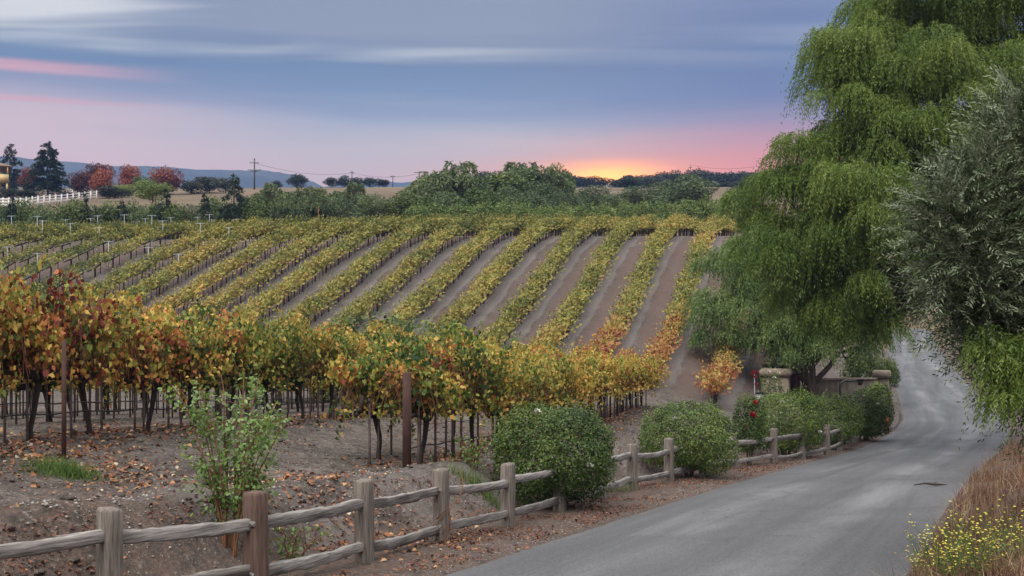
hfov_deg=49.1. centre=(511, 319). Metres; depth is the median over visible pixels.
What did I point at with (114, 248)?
grapevine
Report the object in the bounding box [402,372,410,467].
end post
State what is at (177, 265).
grapevine
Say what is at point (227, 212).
conifer tree
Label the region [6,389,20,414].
grapevine
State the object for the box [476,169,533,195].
tree
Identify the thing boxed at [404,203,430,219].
hedge bush
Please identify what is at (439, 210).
hedge bush
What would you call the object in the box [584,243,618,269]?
grapevine
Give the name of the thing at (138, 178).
tree
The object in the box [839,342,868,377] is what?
shrub
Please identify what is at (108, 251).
trellis stake
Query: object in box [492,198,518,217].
hedge bush
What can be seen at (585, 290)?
grapevine
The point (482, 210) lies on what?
hedge bush
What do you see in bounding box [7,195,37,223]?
shrub
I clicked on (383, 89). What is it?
sky
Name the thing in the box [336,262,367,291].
grapevine
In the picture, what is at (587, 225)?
grapevine
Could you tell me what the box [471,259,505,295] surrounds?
grapevine
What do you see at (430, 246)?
grapevine
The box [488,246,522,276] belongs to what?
grapevine
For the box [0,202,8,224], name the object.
shrub
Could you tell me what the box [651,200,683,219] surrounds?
hedge bush
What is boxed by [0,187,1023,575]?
ground
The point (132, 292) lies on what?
grapevine
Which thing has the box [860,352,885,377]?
shrub
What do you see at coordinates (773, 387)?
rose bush
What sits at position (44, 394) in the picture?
grapevine
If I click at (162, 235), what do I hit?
grapevine
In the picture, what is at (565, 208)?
hedge bush
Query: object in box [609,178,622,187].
oak tree
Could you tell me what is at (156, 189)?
young tree
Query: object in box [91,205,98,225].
conifer tree
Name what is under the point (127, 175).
maple tree
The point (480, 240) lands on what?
grapevine
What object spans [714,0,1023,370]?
pepper tree
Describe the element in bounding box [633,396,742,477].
rose bush
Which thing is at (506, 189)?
olive tree
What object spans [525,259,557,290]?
grapevine
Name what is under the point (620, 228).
grapevine
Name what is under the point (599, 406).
grapevine
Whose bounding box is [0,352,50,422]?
grapevine
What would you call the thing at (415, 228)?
grapevine
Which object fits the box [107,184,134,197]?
shrub
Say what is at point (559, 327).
grapevine
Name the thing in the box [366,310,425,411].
grapevine
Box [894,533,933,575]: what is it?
flowering weed
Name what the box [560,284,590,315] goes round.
grapevine
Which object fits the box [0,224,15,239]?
grapevine
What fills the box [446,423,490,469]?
rose bush
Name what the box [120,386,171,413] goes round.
grapevine
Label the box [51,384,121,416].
grapevine
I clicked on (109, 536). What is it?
split rail fence
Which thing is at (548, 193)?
olive tree
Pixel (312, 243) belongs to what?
grapevine
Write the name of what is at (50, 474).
weed patch
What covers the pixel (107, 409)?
grapevine
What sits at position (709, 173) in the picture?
oak tree
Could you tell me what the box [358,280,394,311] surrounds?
grapevine
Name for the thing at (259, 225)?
grapevine
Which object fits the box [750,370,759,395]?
standard rose
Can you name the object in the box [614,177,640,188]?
oak tree
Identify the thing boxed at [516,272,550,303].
grapevine
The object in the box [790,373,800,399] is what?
gate
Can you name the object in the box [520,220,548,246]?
grapevine
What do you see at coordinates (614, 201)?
olive tree
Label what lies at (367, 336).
grapevine
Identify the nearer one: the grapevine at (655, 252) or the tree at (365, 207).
the grapevine at (655, 252)
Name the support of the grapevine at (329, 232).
on the ground at (188, 557)
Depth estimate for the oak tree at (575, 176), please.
403.64 m
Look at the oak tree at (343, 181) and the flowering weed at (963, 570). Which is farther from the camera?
the oak tree at (343, 181)
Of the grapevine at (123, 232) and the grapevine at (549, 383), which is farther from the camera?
the grapevine at (123, 232)
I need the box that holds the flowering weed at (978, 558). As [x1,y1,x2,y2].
[949,508,1002,575]
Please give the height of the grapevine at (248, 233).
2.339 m
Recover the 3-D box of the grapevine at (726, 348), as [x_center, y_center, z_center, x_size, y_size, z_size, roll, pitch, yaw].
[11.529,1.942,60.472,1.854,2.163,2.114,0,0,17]
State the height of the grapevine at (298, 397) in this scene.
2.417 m
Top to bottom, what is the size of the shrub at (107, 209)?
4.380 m
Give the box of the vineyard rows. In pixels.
[0,211,758,390]
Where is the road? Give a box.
[446,329,1009,575]
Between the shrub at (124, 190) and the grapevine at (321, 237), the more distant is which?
the shrub at (124, 190)
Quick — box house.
[0,163,11,188]
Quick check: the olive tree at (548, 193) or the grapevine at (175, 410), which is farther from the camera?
the olive tree at (548, 193)
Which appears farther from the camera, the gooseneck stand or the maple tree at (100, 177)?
the maple tree at (100, 177)
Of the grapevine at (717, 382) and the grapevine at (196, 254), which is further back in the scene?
the grapevine at (196, 254)
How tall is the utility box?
1.390 m
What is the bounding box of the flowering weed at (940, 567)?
[907,519,980,575]
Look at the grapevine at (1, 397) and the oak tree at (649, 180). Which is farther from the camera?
the oak tree at (649, 180)
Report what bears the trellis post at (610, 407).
on the ground at (188, 557)
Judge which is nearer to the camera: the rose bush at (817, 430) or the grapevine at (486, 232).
the rose bush at (817, 430)
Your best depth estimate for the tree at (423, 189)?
129.47 m
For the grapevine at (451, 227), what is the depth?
80.97 m
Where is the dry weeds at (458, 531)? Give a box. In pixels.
[92,440,819,575]
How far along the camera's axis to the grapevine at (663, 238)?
77.41 m
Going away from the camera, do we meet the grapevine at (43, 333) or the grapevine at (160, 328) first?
the grapevine at (43, 333)
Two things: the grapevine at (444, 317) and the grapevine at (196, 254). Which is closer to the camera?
the grapevine at (444, 317)
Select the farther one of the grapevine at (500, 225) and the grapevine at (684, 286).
the grapevine at (500, 225)
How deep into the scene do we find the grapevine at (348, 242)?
77.56 m
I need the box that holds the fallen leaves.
[0,402,880,575]
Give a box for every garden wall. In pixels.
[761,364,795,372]
[816,377,877,406]
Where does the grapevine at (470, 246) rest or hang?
on the ground at (188, 557)
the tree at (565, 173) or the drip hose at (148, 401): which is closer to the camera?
the drip hose at (148, 401)
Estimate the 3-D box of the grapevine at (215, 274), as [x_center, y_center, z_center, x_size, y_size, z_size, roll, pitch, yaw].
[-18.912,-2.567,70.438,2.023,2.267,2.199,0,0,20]
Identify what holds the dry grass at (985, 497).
on the ground at (188, 557)
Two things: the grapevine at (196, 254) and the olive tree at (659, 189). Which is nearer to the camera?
the grapevine at (196, 254)
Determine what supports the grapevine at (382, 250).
on the ground at (188, 557)
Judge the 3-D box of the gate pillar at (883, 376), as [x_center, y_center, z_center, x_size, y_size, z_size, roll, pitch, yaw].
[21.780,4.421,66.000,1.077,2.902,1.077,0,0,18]
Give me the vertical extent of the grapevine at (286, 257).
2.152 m
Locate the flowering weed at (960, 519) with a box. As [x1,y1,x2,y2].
[928,501,995,573]
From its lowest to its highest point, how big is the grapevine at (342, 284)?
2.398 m
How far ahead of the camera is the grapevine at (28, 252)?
75.19 m
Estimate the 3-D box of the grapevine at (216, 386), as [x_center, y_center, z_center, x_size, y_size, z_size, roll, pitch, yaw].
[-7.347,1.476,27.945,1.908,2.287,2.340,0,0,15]
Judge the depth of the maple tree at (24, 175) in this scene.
225.49 m
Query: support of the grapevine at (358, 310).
on the ground at (188, 557)
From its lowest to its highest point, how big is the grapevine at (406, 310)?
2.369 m
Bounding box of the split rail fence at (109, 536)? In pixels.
[0,416,860,575]
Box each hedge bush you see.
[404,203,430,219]
[424,202,450,218]
[445,202,475,232]
[468,200,498,217]
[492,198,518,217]
[510,198,539,233]
[534,203,560,219]
[552,201,574,230]
[564,201,603,232]
[593,200,622,231]
[614,198,636,220]
[627,198,663,232]
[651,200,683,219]
[674,197,700,230]
[692,193,721,230]
[706,198,740,222]
[732,198,762,230]
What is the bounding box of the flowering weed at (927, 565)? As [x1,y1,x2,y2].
[907,521,960,575]
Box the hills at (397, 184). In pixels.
[327,180,410,186]
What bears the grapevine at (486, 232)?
on the ground at (188, 557)
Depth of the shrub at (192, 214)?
118.63 m
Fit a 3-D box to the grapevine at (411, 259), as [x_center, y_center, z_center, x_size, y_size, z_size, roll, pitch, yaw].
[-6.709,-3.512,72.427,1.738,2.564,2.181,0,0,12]
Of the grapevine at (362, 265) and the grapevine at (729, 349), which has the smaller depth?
the grapevine at (729, 349)
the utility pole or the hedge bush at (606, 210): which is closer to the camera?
the hedge bush at (606, 210)
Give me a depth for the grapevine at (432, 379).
19.54 m
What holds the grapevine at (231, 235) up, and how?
on the ground at (188, 557)
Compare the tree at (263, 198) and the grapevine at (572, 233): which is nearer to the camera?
the grapevine at (572, 233)
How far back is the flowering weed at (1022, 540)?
11.17 m
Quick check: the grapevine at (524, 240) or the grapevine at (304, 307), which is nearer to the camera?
the grapevine at (304, 307)
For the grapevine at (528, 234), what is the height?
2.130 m
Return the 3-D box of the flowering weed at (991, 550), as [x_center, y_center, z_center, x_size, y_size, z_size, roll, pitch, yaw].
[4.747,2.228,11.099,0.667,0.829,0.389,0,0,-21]
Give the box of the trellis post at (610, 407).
[609,396,610,417]
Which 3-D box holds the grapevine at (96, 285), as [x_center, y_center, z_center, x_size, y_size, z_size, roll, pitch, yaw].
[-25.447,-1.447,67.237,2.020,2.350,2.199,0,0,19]
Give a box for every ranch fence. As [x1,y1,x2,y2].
[0,190,102,205]
[42,190,72,195]
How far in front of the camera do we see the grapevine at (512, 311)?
63.22 m
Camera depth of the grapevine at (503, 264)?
72.03 m
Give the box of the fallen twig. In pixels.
[914,482,946,485]
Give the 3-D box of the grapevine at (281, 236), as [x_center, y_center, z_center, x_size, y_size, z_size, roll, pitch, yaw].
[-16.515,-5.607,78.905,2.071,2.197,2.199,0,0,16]
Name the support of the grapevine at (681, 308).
on the ground at (188, 557)
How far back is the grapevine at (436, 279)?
68.50 m
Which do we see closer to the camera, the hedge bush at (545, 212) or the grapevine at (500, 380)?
the grapevine at (500, 380)
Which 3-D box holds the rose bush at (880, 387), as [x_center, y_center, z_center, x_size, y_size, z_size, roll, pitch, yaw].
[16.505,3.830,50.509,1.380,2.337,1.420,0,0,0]
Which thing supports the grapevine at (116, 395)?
on the ground at (188, 557)
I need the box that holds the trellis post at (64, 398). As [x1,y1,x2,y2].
[62,340,65,462]
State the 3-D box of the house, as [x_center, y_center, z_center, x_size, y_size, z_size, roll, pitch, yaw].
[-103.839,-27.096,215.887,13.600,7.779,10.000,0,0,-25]
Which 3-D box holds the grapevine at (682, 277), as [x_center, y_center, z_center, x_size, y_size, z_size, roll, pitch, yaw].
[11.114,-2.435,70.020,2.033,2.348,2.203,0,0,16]
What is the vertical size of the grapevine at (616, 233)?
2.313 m
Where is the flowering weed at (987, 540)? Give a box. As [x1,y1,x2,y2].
[953,511,1022,574]
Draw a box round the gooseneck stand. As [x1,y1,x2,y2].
[839,379,863,405]
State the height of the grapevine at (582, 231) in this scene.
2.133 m
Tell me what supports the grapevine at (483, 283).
on the ground at (188, 557)
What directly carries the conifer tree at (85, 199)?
on the ground at (188, 557)
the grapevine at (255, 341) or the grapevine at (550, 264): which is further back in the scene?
the grapevine at (550, 264)
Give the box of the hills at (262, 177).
[0,156,322,187]
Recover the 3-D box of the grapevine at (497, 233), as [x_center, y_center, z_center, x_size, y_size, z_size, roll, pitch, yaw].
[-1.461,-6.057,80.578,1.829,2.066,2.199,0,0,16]
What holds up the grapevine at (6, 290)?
on the ground at (188, 557)
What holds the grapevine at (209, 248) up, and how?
on the ground at (188, 557)
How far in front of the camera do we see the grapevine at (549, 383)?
27.15 m
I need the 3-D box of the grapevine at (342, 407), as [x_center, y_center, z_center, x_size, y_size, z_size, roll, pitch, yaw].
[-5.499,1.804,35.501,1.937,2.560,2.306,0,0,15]
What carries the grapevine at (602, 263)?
on the ground at (188, 557)
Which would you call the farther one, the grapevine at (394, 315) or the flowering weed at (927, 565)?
the grapevine at (394, 315)
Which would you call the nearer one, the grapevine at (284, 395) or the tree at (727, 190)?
the grapevine at (284, 395)
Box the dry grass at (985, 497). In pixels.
[840,435,1023,575]
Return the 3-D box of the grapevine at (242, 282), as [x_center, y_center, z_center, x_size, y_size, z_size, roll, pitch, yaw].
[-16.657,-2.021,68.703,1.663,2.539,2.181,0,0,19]
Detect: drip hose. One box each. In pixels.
[0,397,353,404]
[0,400,357,417]
[411,396,637,448]
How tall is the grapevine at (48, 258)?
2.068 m
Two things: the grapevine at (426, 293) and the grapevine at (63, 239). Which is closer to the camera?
the grapevine at (426, 293)
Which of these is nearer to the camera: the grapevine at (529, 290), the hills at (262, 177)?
the grapevine at (529, 290)
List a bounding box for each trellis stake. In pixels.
[104,241,113,269]
[143,247,152,276]
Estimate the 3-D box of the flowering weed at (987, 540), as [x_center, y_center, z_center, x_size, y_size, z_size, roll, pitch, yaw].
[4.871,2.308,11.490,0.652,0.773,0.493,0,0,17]
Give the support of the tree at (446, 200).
on the ground at (188, 557)
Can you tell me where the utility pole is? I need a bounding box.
[250,158,260,189]
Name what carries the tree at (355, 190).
on the ground at (188, 557)
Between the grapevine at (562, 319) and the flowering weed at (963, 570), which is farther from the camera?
the grapevine at (562, 319)
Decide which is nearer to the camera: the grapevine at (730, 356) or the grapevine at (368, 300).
the grapevine at (730, 356)
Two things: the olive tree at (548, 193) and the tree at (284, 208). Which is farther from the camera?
the olive tree at (548, 193)
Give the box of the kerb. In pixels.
[882,413,901,435]
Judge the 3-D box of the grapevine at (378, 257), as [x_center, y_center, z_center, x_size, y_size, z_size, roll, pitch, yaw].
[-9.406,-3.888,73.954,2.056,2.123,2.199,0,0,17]
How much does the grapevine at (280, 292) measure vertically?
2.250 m
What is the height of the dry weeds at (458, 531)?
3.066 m
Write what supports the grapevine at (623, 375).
on the ground at (188, 557)
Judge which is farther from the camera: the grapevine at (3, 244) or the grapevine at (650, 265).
the grapevine at (3, 244)
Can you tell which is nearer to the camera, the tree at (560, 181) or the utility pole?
the tree at (560, 181)
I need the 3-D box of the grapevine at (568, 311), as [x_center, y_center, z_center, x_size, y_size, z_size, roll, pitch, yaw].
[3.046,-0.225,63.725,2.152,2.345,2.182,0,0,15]
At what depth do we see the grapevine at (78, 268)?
71.51 m
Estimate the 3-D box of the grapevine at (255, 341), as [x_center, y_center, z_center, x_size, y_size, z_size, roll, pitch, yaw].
[-5.694,0.839,22.972,2.468,3.151,2.385,0,0,15]
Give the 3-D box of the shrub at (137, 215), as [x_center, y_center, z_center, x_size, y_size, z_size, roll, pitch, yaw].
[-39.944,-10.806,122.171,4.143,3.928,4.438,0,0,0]
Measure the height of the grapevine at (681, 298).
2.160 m
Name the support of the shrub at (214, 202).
on the ground at (188, 557)
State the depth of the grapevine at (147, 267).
72.51 m
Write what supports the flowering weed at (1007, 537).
on the ground at (188, 557)
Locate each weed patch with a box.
[4,451,127,482]
[16,462,77,481]
[430,454,522,510]
[578,472,637,491]
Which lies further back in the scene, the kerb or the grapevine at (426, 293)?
the grapevine at (426, 293)
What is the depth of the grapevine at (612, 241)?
77.42 m
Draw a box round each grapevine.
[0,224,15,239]
[0,236,18,256]
[0,247,24,272]
[0,252,115,443]
[0,266,30,396]
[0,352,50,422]
[0,379,58,418]
[0,384,9,418]
[2,366,116,422]
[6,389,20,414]
[7,229,36,251]
[9,241,45,262]
[19,254,52,285]
[25,224,55,245]
[29,392,76,412]
[31,233,61,254]
[33,277,161,437]
[35,250,66,276]
[37,267,73,291]
[44,221,71,242]
[44,231,78,251]
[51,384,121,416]
[56,240,90,265]
[60,383,127,414]
[61,256,94,282]
[63,224,95,242]
[66,284,219,432]
[66,345,137,420]
[69,235,102,259]
[69,386,109,409]
[77,251,110,276]
[78,371,176,417]
[81,277,110,302]
[90,228,118,252]
[91,270,125,299]
[97,240,128,267]
[98,386,140,411]
[106,225,134,246]
[106,256,142,289]
[109,388,158,410]
[116,235,145,259]
[116,285,148,307]
[119,223,147,236]
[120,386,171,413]
[125,377,215,417]
[126,226,160,252]
[126,271,157,303]
[130,253,157,278]
[139,241,169,273]
[140,264,177,296]
[140,301,248,426]
[146,222,175,246]
[148,291,183,312]
[159,238,186,264]
[159,385,200,412]
[162,252,194,284]
[166,379,245,415]
[168,281,201,314]
[171,229,202,255]
[177,242,209,276]
[180,273,213,302]
[184,224,213,246]
[187,286,293,423]
[192,235,221,268]
[193,386,213,411]
[194,262,231,292]
[196,287,229,321]
[198,371,279,414]
[204,223,226,245]
[208,233,236,259]
[209,252,242,282]
[209,281,242,306]
[219,229,247,252]
[223,301,318,417]
[226,267,257,302]
[229,249,258,274]
[230,292,269,324]
[233,220,260,248]
[235,237,266,266]
[239,389,270,409]
[241,263,274,294]
[241,284,281,321]
[244,217,270,241]
[250,231,279,260]
[251,256,286,281]
[257,379,320,413]
[262,386,316,408]
[264,279,293,313]
[265,307,344,420]
[268,226,295,253]
[269,246,302,273]
[271,306,305,329]
[272,270,304,303]
[273,221,301,243]
[277,389,294,408]
[280,233,310,265]
[281,378,329,411]
[284,260,320,293]
[288,292,318,322]
[292,304,366,418]
[292,381,347,411]
[293,230,322,259]
[301,293,336,323]
[303,248,330,281]
[305,228,330,252]
[307,244,340,272]
[308,279,347,313]
[314,320,424,463]
[315,321,383,416]
[317,222,340,246]
[318,271,356,301]
[323,237,355,266]
[324,306,356,329]
[326,384,347,411]
[333,230,364,257]
[335,293,370,326]
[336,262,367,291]
[342,314,408,408]
[345,225,372,251]
[346,250,377,284]
[349,286,380,322]
[351,218,380,246]
[353,246,387,275]
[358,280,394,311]
[364,329,480,464]
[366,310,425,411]
[367,238,394,265]
[371,270,402,300]
[376,308,411,329]
[377,233,406,260]
[387,224,415,251]
[387,296,421,330]
[388,260,415,292]
[392,319,430,351]
[393,287,429,322]
[396,247,422,281]
[399,220,423,247]
[404,318,513,456]
[410,246,432,274]
[410,283,444,313]
[415,233,440,264]
[419,268,451,304]
[423,226,448,257]
[427,223,458,250]
[429,260,459,293]
[432,307,461,331]
[433,329,525,453]
[435,219,465,245]
[439,256,468,285]
[442,296,472,334]
[449,242,476,276]
[449,344,540,450]
[450,288,482,325]
[452,236,482,266]
[460,280,491,315]
[466,230,490,260]
[466,267,499,305]
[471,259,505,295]
[472,225,496,251]
[482,334,565,440]
[484,254,513,286]
[485,217,511,242]
[486,309,521,345]
[486,332,522,359]
[486,339,525,362]
[486,339,574,440]
[487,223,505,248]
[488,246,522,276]
[493,300,527,333]
[500,339,543,358]
[502,293,539,323]
[503,236,525,268]
[506,232,534,258]
[508,282,545,314]
[511,341,581,433]
[513,226,539,251]
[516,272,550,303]
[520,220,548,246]
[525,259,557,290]
[527,336,599,432]
[530,256,565,286]
[531,335,566,359]
[536,318,572,346]
[539,249,568,275]
[539,309,581,344]
[544,239,572,265]
[545,296,583,331]
[550,231,578,256]
[555,333,615,425]
[557,224,582,252]
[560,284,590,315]
[560,342,631,414]
[563,343,615,431]
[564,280,592,311]
[567,223,590,246]
[571,218,593,243]
[571,274,602,298]
[579,261,609,294]
[581,332,618,356]
[582,343,639,417]
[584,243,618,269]
[585,251,611,284]
[589,314,630,341]
[589,345,648,415]
[590,237,621,262]
[592,324,626,353]
[594,345,654,412]
[595,348,628,420]
[597,233,623,258]
[604,225,627,248]
[605,220,632,246]
[606,309,632,340]
[608,296,640,331]
[609,349,662,409]
[613,282,647,318]
[618,271,654,295]
[618,280,649,301]
[619,345,666,407]
[621,261,657,286]
[628,346,670,405]
[629,252,658,272]
[635,239,663,273]
[639,232,672,256]
[639,337,673,368]
[641,340,671,383]
[643,233,664,257]
[644,328,681,355]
[646,223,674,245]
[649,322,683,347]
[651,222,676,245]
[655,307,686,344]
[659,292,690,317]
[660,301,690,334]
[666,287,697,306]
[672,265,705,294]
[672,275,700,296]
[678,257,702,278]
[681,247,704,266]
[684,235,712,257]
[688,235,713,253]
[692,226,717,243]
[692,357,737,395]
[693,221,717,237]
[694,366,733,406]
[695,362,734,401]
[698,221,721,235]
[700,355,741,391]
[707,338,743,363]
[708,350,743,369]
[713,338,742,354]
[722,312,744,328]
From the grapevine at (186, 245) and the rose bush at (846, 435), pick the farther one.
the grapevine at (186, 245)
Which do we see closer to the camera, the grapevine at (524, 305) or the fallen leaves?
the fallen leaves
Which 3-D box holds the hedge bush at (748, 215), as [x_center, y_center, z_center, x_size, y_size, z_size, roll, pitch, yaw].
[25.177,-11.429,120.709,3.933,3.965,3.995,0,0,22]
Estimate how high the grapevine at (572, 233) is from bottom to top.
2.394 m
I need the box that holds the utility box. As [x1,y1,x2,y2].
[755,391,764,412]
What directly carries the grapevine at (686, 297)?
on the ground at (188, 557)
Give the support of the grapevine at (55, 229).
on the ground at (188, 557)
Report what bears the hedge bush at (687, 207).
on the ground at (188, 557)
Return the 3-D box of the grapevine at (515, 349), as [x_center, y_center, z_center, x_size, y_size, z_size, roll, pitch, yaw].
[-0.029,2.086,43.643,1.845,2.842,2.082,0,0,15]
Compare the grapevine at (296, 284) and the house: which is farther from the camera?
the house
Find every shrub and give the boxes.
[0,187,21,197]
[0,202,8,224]
[1,203,22,224]
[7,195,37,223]
[14,189,42,197]
[26,204,53,227]
[45,201,78,224]
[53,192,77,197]
[55,196,92,235]
[77,205,105,237]
[90,198,126,223]
[91,185,121,197]
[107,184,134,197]
[109,198,144,222]
[126,203,151,223]
[139,197,172,238]
[159,200,187,239]
[178,203,210,222]
[197,194,228,221]
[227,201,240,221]
[237,194,273,220]
[272,180,283,187]
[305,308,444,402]
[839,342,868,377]
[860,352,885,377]
[881,354,900,386]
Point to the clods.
(73, 559)
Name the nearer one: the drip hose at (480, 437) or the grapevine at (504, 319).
the drip hose at (480, 437)
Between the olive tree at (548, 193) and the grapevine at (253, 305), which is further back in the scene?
the olive tree at (548, 193)
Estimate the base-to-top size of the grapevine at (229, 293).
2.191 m
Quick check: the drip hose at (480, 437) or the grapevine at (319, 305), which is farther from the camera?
the grapevine at (319, 305)
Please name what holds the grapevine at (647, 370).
on the ground at (188, 557)
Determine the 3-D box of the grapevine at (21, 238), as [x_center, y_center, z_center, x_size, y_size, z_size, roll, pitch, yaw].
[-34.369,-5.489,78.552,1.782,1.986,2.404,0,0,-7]
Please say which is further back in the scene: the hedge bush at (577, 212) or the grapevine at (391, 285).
the hedge bush at (577, 212)
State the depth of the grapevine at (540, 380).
25.68 m
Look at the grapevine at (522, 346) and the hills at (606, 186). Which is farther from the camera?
the hills at (606, 186)
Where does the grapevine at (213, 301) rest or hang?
on the ground at (188, 557)
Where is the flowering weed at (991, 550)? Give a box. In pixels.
[972,505,1022,573]
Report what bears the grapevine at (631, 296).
on the ground at (188, 557)
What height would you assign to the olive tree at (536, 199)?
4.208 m
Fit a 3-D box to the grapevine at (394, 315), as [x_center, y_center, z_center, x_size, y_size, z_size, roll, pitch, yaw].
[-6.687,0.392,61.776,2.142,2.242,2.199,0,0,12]
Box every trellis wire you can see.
[0,395,344,406]
[413,406,552,425]
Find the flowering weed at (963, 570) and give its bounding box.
[936,509,990,575]
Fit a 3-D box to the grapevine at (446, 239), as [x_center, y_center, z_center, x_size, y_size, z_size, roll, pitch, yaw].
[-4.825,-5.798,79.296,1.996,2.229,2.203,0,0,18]
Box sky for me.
[0,0,1023,186]
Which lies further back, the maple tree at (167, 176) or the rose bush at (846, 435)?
the maple tree at (167, 176)
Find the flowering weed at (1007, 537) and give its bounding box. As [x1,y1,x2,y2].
[978,499,1023,567]
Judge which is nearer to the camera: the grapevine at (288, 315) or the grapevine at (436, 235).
the grapevine at (288, 315)
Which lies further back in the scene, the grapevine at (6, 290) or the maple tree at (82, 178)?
the maple tree at (82, 178)
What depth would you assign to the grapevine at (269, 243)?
77.11 m
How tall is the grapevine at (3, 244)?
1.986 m
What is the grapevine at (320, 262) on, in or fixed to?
on the ground at (188, 557)
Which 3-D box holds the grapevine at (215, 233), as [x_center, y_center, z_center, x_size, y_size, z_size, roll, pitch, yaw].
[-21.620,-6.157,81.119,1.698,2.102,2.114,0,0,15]
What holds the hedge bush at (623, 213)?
on the ground at (188, 557)
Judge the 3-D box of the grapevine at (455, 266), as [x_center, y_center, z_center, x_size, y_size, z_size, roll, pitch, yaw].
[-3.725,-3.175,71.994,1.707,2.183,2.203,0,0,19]
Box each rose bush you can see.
[157,364,291,557]
[268,522,338,559]
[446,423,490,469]
[487,389,619,506]
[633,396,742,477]
[732,391,767,464]
[741,383,832,455]
[759,370,783,407]
[799,388,866,446]
[838,384,895,440]
[862,380,894,428]
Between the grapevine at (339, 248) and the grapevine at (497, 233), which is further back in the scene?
the grapevine at (497, 233)
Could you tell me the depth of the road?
17.90 m
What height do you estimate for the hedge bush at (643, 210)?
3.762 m
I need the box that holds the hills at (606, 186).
[573,176,868,187]
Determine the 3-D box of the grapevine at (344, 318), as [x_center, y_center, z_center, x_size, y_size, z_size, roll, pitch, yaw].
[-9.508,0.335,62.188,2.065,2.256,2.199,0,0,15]
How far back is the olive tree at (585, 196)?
150.70 m
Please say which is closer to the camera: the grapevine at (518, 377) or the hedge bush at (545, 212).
the grapevine at (518, 377)
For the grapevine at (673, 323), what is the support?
on the ground at (188, 557)
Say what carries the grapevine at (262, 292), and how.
on the ground at (188, 557)
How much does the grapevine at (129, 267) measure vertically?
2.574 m
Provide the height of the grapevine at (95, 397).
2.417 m
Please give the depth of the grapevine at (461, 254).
73.55 m
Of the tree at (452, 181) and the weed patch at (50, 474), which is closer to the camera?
the weed patch at (50, 474)
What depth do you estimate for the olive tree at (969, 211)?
11.92 m
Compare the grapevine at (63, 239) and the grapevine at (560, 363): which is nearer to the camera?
the grapevine at (560, 363)
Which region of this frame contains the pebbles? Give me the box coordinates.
[0,414,856,575]
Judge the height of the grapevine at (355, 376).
2.804 m
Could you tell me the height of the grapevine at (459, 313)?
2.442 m
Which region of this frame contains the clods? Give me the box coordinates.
[0,413,688,575]
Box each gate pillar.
[759,361,792,407]
[872,370,890,401]
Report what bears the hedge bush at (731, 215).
on the ground at (188, 557)
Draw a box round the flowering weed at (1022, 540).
[988,495,1023,569]
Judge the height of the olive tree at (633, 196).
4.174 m
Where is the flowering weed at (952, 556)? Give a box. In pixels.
[926,513,970,575]
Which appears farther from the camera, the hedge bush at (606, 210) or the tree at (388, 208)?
the tree at (388, 208)
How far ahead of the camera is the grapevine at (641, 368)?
40.28 m
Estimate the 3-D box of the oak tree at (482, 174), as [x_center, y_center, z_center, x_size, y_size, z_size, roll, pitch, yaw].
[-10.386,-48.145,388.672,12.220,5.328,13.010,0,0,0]
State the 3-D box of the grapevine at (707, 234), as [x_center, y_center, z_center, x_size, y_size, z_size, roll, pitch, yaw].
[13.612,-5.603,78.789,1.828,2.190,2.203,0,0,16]
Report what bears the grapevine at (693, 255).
on the ground at (188, 557)
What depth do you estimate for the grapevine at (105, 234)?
78.62 m
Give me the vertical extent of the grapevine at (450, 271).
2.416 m
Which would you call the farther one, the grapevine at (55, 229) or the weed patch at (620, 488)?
the grapevine at (55, 229)
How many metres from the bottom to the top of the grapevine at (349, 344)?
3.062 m
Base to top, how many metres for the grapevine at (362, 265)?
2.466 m
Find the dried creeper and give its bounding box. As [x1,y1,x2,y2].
[419,471,462,540]
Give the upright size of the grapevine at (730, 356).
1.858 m
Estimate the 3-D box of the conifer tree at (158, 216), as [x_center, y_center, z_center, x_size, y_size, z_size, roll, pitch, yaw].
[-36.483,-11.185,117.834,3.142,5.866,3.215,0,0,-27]
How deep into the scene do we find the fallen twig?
23.50 m
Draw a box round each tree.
[0,143,25,189]
[3,197,18,223]
[17,166,39,189]
[20,141,74,195]
[66,169,92,194]
[78,191,92,237]
[84,161,115,192]
[87,167,116,193]
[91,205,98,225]
[114,199,128,239]
[115,163,141,195]
[130,175,157,194]
[131,180,174,203]
[149,165,185,192]
[155,187,176,237]
[180,180,204,193]
[194,176,219,192]
[195,192,215,222]
[211,177,237,192]
[215,173,248,222]
[236,192,274,220]
[259,182,295,219]
[268,197,305,220]
[284,186,317,204]
[286,174,308,187]
[294,194,334,220]
[312,187,346,216]
[320,196,365,220]
[322,177,339,186]
[329,180,365,217]
[336,175,349,186]
[349,177,365,185]
[354,192,388,219]
[363,177,376,186]
[375,178,388,186]
[375,195,406,217]
[384,188,438,217]
[400,174,450,206]
[405,161,487,205]
[427,190,470,213]
[462,186,510,213]
[470,175,502,213]
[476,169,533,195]
[476,173,492,183]
[477,171,503,177]
[494,184,523,201]
[500,190,554,212]
[501,161,576,197]
[515,178,564,211]
[548,162,576,191]
[548,189,587,214]
[569,175,583,187]
[570,184,614,210]
[574,176,595,187]
[583,175,611,187]
[598,193,624,212]
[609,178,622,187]
[613,184,669,208]
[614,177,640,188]
[638,177,658,187]
[644,179,678,208]
[652,170,682,183]
[660,173,719,207]
[665,173,688,181]
[679,214,914,405]
[682,169,708,180]
[696,168,713,186]
[710,172,725,182]
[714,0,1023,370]
[716,182,731,186]
[716,185,762,207]
[717,171,750,181]
[730,182,741,186]
[867,57,1023,460]
[955,305,1023,449]
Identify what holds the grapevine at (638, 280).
on the ground at (188, 557)
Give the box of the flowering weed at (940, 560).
[909,514,972,575]
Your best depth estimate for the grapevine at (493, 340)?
42.57 m
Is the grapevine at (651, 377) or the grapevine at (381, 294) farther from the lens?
the grapevine at (381, 294)
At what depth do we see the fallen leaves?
16.30 m

